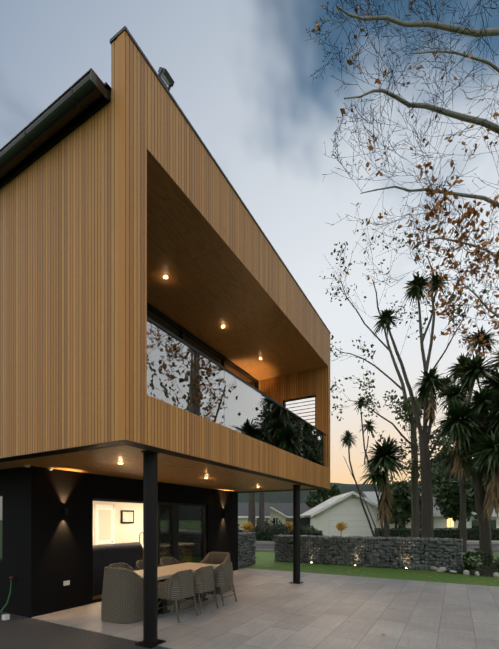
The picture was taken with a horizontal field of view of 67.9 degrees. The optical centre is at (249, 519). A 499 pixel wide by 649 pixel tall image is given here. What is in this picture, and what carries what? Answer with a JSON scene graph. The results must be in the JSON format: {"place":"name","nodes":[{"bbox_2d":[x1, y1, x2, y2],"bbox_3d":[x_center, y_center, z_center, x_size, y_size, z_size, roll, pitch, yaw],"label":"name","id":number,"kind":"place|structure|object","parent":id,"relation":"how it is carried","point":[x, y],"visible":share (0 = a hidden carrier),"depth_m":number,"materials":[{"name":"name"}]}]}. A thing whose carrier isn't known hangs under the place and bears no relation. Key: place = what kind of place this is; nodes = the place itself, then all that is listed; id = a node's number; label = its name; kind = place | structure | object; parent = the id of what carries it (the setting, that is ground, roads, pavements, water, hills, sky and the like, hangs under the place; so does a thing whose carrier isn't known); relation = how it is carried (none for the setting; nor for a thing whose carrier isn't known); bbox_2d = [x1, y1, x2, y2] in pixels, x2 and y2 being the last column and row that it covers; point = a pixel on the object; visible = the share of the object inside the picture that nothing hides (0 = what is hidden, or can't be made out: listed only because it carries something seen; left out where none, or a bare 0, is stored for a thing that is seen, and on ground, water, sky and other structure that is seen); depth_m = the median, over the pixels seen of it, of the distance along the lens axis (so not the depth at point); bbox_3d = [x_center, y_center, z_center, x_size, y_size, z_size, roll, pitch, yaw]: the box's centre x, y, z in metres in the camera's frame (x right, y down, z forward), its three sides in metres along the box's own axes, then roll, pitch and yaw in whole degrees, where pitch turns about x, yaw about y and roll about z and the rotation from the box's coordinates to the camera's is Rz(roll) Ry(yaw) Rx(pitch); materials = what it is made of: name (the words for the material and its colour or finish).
{"place":"outdoors","nodes":[
{"label":"outdoors","id":0,"kind":"place"},
{"bbox_2d":[0,466,237,617],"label":"ground floor","id":1,"kind":"structure","parent":0,"point":[46,553],"depth_m":6.82,"materials":[{"name":"paint"}]},
{"bbox_2d":[93,501,142,599],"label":"window","id":2,"kind":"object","parent":1,"relation":"in","point":[117,532],"visible":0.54,"depth_m":10.34,"materials":[{"name":"beige"}]},
{"bbox_2d":[0,26,330,492],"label":"cladding","id":3,"kind":"structure","parent":1,"relation":"on","point":[120,203],"depth_m":4.87,"materials":[{"name":"brown wood"}]},
{"bbox_2d":[0,68,107,180],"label":"gutter","id":4,"kind":"object","parent":3,"relation":"attached to","point":[87,90],"visible":1,"depth_m":4.34,"materials":[{"name":"black metal"}]},
{"bbox_2d":[24,276,261,515],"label":"light fixtures","id":5,"kind":"object","parent":3,"relation":"attached to","point":[65,511],"visible":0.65,"depth_m":6.64,"materials":[{"name":"beige"}]},
{"bbox_2d":[158,67,174,90],"bbox_3d":[-1.109,-5.435,4.830,0.196,0.771,0.192,0,0,29],"label":"chimney","id":6,"kind":"object","parent":3,"relation":"attached to","point":[163,73],"visible":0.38,"depth_m":4.79,"materials":[{"name":"grey metal"}]},
{"bbox_2d":[147,302,258,389],"bbox_3d":[-1.438,-2.830,8.425,0.060,2.960,6.980,0,0,29],"label":"window","id":7,"kind":"structure","parent":3,"relation":"attached to","point":[169,324],"depth_m":8.78,"materials":[{"name":"black glass"}]},
{"bbox_2d":[147,317,325,466],"bbox_3d":[0.453,-1.902,7.399,0.042,1.005,7.030,0,0,29],"label":"balustrade","id":8,"kind":"object","parent":3,"relation":"on","point":[183,374],"visible":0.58,"depth_m":5.71,"materials":[{"name":"clear glass"}]},
{"bbox_2d":[283,395,315,426],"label":"louvres","id":9,"kind":"object","parent":3,"relation":"attached to","point":[284,403],"visible":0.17,"depth_m":10.75,"materials":[{"name":"white metal"}]},
{"bbox_2d":[0,0,498,483],"label":"sky","id":10,"kind":"structure","parent":0,"point":[241,71],"materials":[{"name":"blue"}]},
{"bbox_2d":[31,568,498,648],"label":"patio","id":11,"kind":"structure","parent":0,"point":[272,609],"depth_m":6.18,"materials":[{"name":"tile"}]},
{"bbox_2d":[108,562,134,570],"bbox_3d":[-2.374,1.241,6.990,0.552,0.825,0.570,0,0,32],"label":"chair","id":12,"kind":"object","parent":11,"relation":"on","point":[123,565],"visible":0.1,"depth_m":7.17,"materials":[{"name":"wicker"}]},
{"bbox_2d":[101,566,142,623],"bbox_3d":[-2.030,1.204,6.172,0.680,0.892,0.688,0,0,29],"label":"tub chair","id":13,"kind":"object","parent":11,"relation":"on","point":[122,595],"visible":0.85,"depth_m":5.86,"materials":[{"name":"wicker"}]},
{"bbox_2d":[135,450,165,647],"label":"column","id":14,"kind":"structure","parent":11,"relation":"on","point":[150,550],"depth_m":4.82,"materials":[{"name":"black metal"}]},
{"bbox_2d":[135,560,167,578],"bbox_3d":[-2.044,1.241,7.583,0.552,0.825,0.570,0,0,29],"label":"chair","id":15,"kind":"object","parent":11,"relation":"on","point":[139,564],"visible":0.21,"depth_m":7.58,"materials":[{"name":"wicker"}]},
{"bbox_2d":[159,556,180,566],"bbox_3d":[-1.703,1.241,8.195,0.552,0.825,0.570,0,0,30],"label":"chair","id":16,"kind":"object","parent":11,"relation":"on","point":[167,561],"visible":0.31,"depth_m":8.35,"materials":[{"name":"wicker"}]},
{"bbox_2d":[134,562,218,613],"bbox_3d":[-1.487,1.290,7.136,0.910,0.680,2.120,0,0,29],"label":"dining table","id":17,"kind":"object","parent":11,"relation":"on","point":[165,572],"visible":0.33,"depth_m":7.08,"materials":[{"name":"wood"}]},
{"bbox_2d":[158,569,198,622],"bbox_3d":[-1.221,1.241,6.208,0.552,0.825,0.570,0,0,30],"label":"chair","id":18,"kind":"object","parent":11,"relation":"on","point":[176,586],"visible":0.85,"depth_m":5.98,"materials":[{"name":"wicker"}]},
{"bbox_2d":[178,565,218,613],"bbox_3d":[-0.924,1.241,6.741,0.552,0.825,0.570,0,0,31],"label":"chair","id":19,"kind":"object","parent":11,"relation":"on","point":[203,578],"visible":0.79,"depth_m":6.53,"materials":[{"name":"wicker"}]},
{"bbox_2d":[199,552,231,593],"bbox_3d":[-0.806,1.204,8.514,0.680,0.892,0.688,0,0,26],"label":"tub chair","id":20,"kind":"object","parent":11,"relation":"on","point":[219,558],"visible":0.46,"depth_m":8.70,"materials":[{"name":"wicker"}]},
{"bbox_2d":[200,562,236,605],"bbox_3d":[-0.603,1.241,7.318,0.552,0.825,0.570,0,0,28],"label":"chair","id":21,"kind":"object","parent":11,"relation":"on","point":[223,574],"visible":0.73,"depth_m":7.08,"materials":[{"name":"wicker"}]},
{"bbox_2d":[290,485,303,583],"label":"column","id":22,"kind":"structure","parent":11,"relation":"on","point":[296,534],"depth_m":9.49,"materials":[{"name":"black metal"}]},
{"bbox_2d":[238,483,433,502],"bbox_3d":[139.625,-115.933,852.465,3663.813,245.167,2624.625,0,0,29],"label":"hills","id":23,"kind":"structure","parent":0,"point":[280,497],"depth_m":1057.05,"materials":[{"name":"green plant"}]},
{"bbox_2d":[238,552,498,586],"bbox_3d":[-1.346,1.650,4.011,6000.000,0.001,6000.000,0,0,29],"label":"ground","id":24,"kind":"structure","parent":0,"point":[264,559],"depth_m":11.83,"materials":[{"name":"green plant"}]},
{"bbox_2d":[0,612,168,648],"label":"gravel strip","id":25,"kind":"object","parent":24,"relation":"on","point":[19,632],"depth_m":5.17,"materials":[{"name":"black gravel"}]},
{"bbox_2d":[0,576,14,620],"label":"hose tap","id":26,"kind":"object","parent":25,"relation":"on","point":[5,617],"visible":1,"depth_m":6.35,"materials":[{"name":"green metal"}]},
{"bbox_2d":[238,532,255,567],"bbox_3d":[-0.384,1.066,13.096,0.632,1.254,1.796,0,0,29],"label":"gabion","id":27,"kind":"object","parent":24,"relation":"on","point":[246,548],"visible":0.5,"depth_m":13.11,"materials":[{"name":"stone"}]},
{"bbox_2d":[240,521,253,531],"bbox_3d":[-0.198,0.846,27.146,1.022,1.609,0.902,0,0,29],"label":"topiary","id":28,"kind":"object","parent":24,"relation":"on","point":[247,527],"visible":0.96,"depth_m":26.99,"materials":[{"name":"yellow plant"}]},
{"bbox_2d":[238,503,269,529],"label":"house","id":29,"kind":"structure","parent":24,"relation":"on","point":[243,513],"depth_m":55.70,"materials":[{"name":"beige"}]},
{"bbox_2d":[248,492,264,531],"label":"tree trunks","id":30,"kind":"object","parent":24,"relation":"on","point":[251,507],"depth_m":27.84,"materials":[{"name":"grey plant"}]},
{"bbox_2d":[267,507,287,524],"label":"house","id":31,"kind":"structure","parent":24,"relation":"on","point":[275,514],"depth_m":59.93,"materials":[{"name":"beige paint"}]},
{"bbox_2d":[284,521,292,534],"bbox_3d":[2.960,0.855,27.130,0.902,1.591,0.906,0,0,-43],"label":"topiary","id":32,"kind":"object","parent":24,"relation":"on","point":[290,524],"visible":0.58,"depth_m":26.94,"materials":[{"name":"yellow plant"}]},
{"bbox_2d":[269,503,309,522],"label":"house","id":33,"kind":"structure","parent":24,"relation":"on","point":[286,509],"depth_m":65.24,"materials":[{"name":"beige"}]},
{"bbox_2d":[288,518,309,530],"bbox_3d":[6.232,0.725,40.907,2.865,1.850,12.015,0,0,1],"label":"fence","id":34,"kind":"object","parent":24,"relation":"on","point":[304,521],"visible":0.12,"depth_m":34.91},
{"bbox_2d":[304,483,340,509],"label":"tree behind fence","id":35,"kind":"object","parent":24,"relation":"on","point":[320,497],"visible":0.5,"depth_m":56.85,"materials":[{"name":"green plant"}]},
{"bbox_2d":[336,522,346,535],"bbox_3d":[6.736,0.868,27.194,0.853,1.566,0.955,0,0,29],"label":"topiary","id":36,"kind":"object","parent":24,"relation":"on","point":[340,526],"visible":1,"depth_m":27.02,"materials":[{"name":"yellow plant"}]},
{"bbox_2d":[300,491,383,536],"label":"house","id":37,"kind":"structure","parent":24,"relation":"on","point":[326,516],"depth_m":31.88,"materials":[{"name":"white paint"}]},
{"bbox_2d":[274,534,462,571],"bbox_3d":[3.913,1.128,13.336,6.553,1.139,0.612,0,0,29],"label":"gabion","id":38,"kind":"object","parent":24,"relation":"on","point":[416,553],"visible":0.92,"depth_m":12.81,"materials":[{"name":"stone"}]},
{"bbox_2d":[238,516,498,540],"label":"hedges","id":39,"kind":"object","parent":24,"relation":"on","point":[269,532],"visible":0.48,"depth_m":28.04,"materials":[{"name":"green plant"}]},
{"bbox_2d":[339,397,409,537],"bbox_3d":[5.596,-1.789,16.453,3.288,7.722,2.391,0,0,9],"label":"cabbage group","id":40,"kind":"object","parent":24,"relation":"on","point":[385,455],"visible":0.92,"depth_m":16.23,"materials":[{"name":"green plant"}]},
{"bbox_2d":[253,561,498,634],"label":"fallen leaves","id":41,"kind":"object","parent":24,"relation":"on","point":[375,574],"visible":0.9,"depth_m":11.34,"materials":[{"name":"brown plant"}]},
{"bbox_2d":[380,479,421,529],"bbox_3d":[12.555,-0.794,29.878,3.558,4.945,3.040,0,0,-30],"label":"tree","id":42,"kind":"object","parent":24,"relation":"on","point":[402,513],"visible":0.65,"depth_m":29.12,"materials":[{"name":"green plant"}]},
{"bbox_2d":[305,0,498,357],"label":"bare tree","id":43,"kind":"object","parent":24,"relation":"on","point":[453,29],"visible":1,"depth_m":7.47,"materials":[{"name":"brown plant"}]},
{"bbox_2d":[319,217,498,536],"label":"sparse tree","id":44,"kind":"object","parent":24,"relation":"on","point":[408,415],"visible":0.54,"depth_m":17.28,"materials":[{"name":"brown plant"}]},
{"bbox_2d":[371,270,472,538],"bbox_3d":[7.140,-4.320,15.451,4.167,12.717,2.349,0,0,-1],"label":"palm-like tree","id":45,"kind":"object","parent":24,"relation":"on","point":[427,383],"visible":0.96,"depth_m":15.30,"materials":[{"name":"green plant"}]},
{"bbox_2d":[361,492,498,529],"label":"white house","id":46,"kind":"structure","parent":24,"relation":"on","point":[440,520],"depth_m":33.30,"materials":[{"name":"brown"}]},
{"bbox_2d":[418,450,484,497],"bbox_3d":[19.868,-2.815,35.518,5.893,8.939,8.299,0,0,-11],"label":"tree","id":47,"kind":"object","parent":24,"relation":"on","point":[438,478],"visible":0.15,"depth_m":35.05,"materials":[{"name":"green plant"}]},
{"bbox_2d":[432,476,487,527],"bbox_3d":[16.895,-0.958,29.467,4.125,5.261,4.305,0,0,29],"label":"tree","id":48,"kind":"object","parent":24,"relation":"on","point":[447,495],"visible":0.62,"depth_m":28.83,"materials":[{"name":"green plant"}]},
{"bbox_2d":[430,547,498,577],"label":"garden bed","id":49,"kind":"object","parent":24,"relation":"on","point":[471,566],"visible":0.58,"depth_m":11.65,"materials":[{"name":"green plant"}]},
{"bbox_2d":[434,325,496,551],"bbox_3d":[10.919,-3.575,18.853,3.144,12.119,1.816,0,0,29],"label":"palm-like tree","id":50,"kind":"object","parent":24,"relation":"on","point":[463,527],"visible":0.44,"depth_m":18.76,"materials":[{"name":"green plant"}]},
{"bbox_2d":[433,351,498,565],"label":"cabbage trees","id":51,"kind":"object","parent":24,"relation":"on","point":[461,425],"visible":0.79,"depth_m":13.02,"materials":[{"name":"green plant"}]},
{"bbox_2d":[458,386,498,520],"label":"cabbage trees","id":52,"kind":"object","parent":24,"relation":"on","point":[488,456],"visible":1,"depth_m":11.30,"materials":[{"name":"green plant"}]},
{"bbox_2d":[253,540,498,551],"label":"road","id":53,"kind":"structure","parent":0,"point":[264,546],"depth_m":23.75,"materials":[{"name":"grey asphalt"}]}
]}

